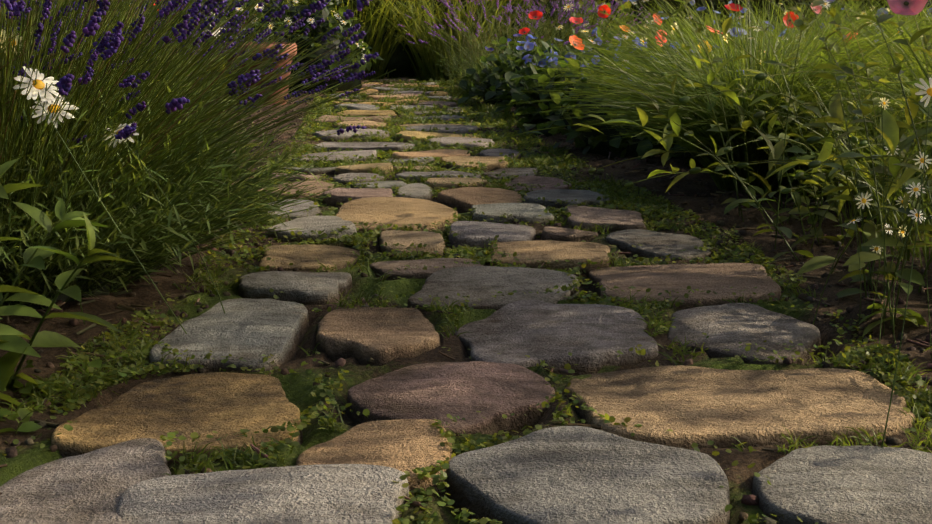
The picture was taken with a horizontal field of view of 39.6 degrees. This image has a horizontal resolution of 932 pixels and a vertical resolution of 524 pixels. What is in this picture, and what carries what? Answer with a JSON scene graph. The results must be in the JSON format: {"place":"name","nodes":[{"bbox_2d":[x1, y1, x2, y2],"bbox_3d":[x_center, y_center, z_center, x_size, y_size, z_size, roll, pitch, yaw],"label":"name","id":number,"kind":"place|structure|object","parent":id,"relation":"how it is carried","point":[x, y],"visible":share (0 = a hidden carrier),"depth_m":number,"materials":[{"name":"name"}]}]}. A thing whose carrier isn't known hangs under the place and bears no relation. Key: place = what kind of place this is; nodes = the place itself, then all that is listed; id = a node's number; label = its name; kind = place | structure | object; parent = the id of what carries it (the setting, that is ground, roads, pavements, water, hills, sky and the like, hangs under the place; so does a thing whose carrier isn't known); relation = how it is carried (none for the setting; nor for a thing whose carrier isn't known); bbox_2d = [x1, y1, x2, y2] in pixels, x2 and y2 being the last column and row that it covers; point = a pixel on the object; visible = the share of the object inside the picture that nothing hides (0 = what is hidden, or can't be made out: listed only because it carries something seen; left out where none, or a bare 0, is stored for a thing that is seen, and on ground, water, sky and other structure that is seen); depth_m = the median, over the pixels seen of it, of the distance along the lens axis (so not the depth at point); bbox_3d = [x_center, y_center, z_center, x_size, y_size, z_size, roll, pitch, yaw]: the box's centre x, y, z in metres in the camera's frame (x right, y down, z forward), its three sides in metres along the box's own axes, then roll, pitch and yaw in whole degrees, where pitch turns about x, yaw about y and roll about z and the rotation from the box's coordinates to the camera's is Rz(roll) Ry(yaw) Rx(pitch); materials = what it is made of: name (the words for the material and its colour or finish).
{"place":"outdoors","nodes":[
{"label":"outdoors","id":0,"kind":"place"},
{"bbox_2d":[0,85,931,523],"bbox_3d":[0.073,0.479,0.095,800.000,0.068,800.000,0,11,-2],"label":"ground","id":1,"kind":"structure","parent":0,"point":[298,387],"depth_m":2.09,"materials":[{"name":"soil"}]},
{"bbox_2d":[0,158,137,433],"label":"broadleaf plant","id":2,"kind":"object","parent":1,"relation":"on","point":[14,343],"visible":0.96,"depth_m":1.65,"materials":[{"name":"green plant"}]},
{"bbox_2d":[0,0,395,333],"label":"lavender bed","id":3,"kind":"object","parent":1,"relation":"on","point":[96,126],"visible":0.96,"depth_m":2.09,"materials":[{"name":"green plant"}]},
{"bbox_2d":[224,42,296,105],"bbox_3d":[-1.001,-0.909,6.312,0.359,0.310,0.359,0,11,-2],"label":"terracotta pot","id":4,"kind":"object","parent":1,"relation":"on","point":[280,64],"visible":0.17,"depth_m":6.21,"materials":[{"name":"orange ceramic"}]},
{"bbox_2d":[199,0,283,58],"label":"pot plant","id":5,"kind":"object","parent":4,"relation":"on","point":[262,13],"visible":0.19,"depth_m":6.17,"materials":[{"name":"plant"}]},
{"bbox_2d":[0,77,931,523],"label":"stones","id":6,"kind":"object","parent":1,"relation":"on","point":[110,465],"visible":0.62,"depth_m":1.65,"materials":[{"name":"grey stone"}]},
{"bbox_2d":[0,73,931,523],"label":"ground cover","id":7,"kind":"object","parent":1,"relation":"on","point":[622,199],"visible":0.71,"depth_m":2.19,"materials":[{"name":"green plant"}]},
{"bbox_2d":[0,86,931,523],"bbox_3d":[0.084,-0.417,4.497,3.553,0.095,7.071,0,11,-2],"label":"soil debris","id":8,"kind":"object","parent":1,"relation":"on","point":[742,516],"visible":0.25,"depth_m":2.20,"materials":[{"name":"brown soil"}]},
{"bbox_2d":[40,0,931,95],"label":"ornamental grass","id":9,"kind":"object","parent":1,"relation":"on","point":[386,38],"visible":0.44,"depth_m":8.31,"materials":[{"name":"green plant"}]},
{"bbox_2d":[492,0,931,447],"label":"bed","id":10,"kind":"object","parent":1,"relation":"on","point":[725,158],"visible":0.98,"depth_m":3.00,"materials":[{"name":"green plant"}]},
{"bbox_2d":[40,0,931,269],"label":"leafy plants","id":11,"kind":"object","parent":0,"point":[504,77],"depth_m":5.11,"materials":[{"name":"green plant"}]}
]}

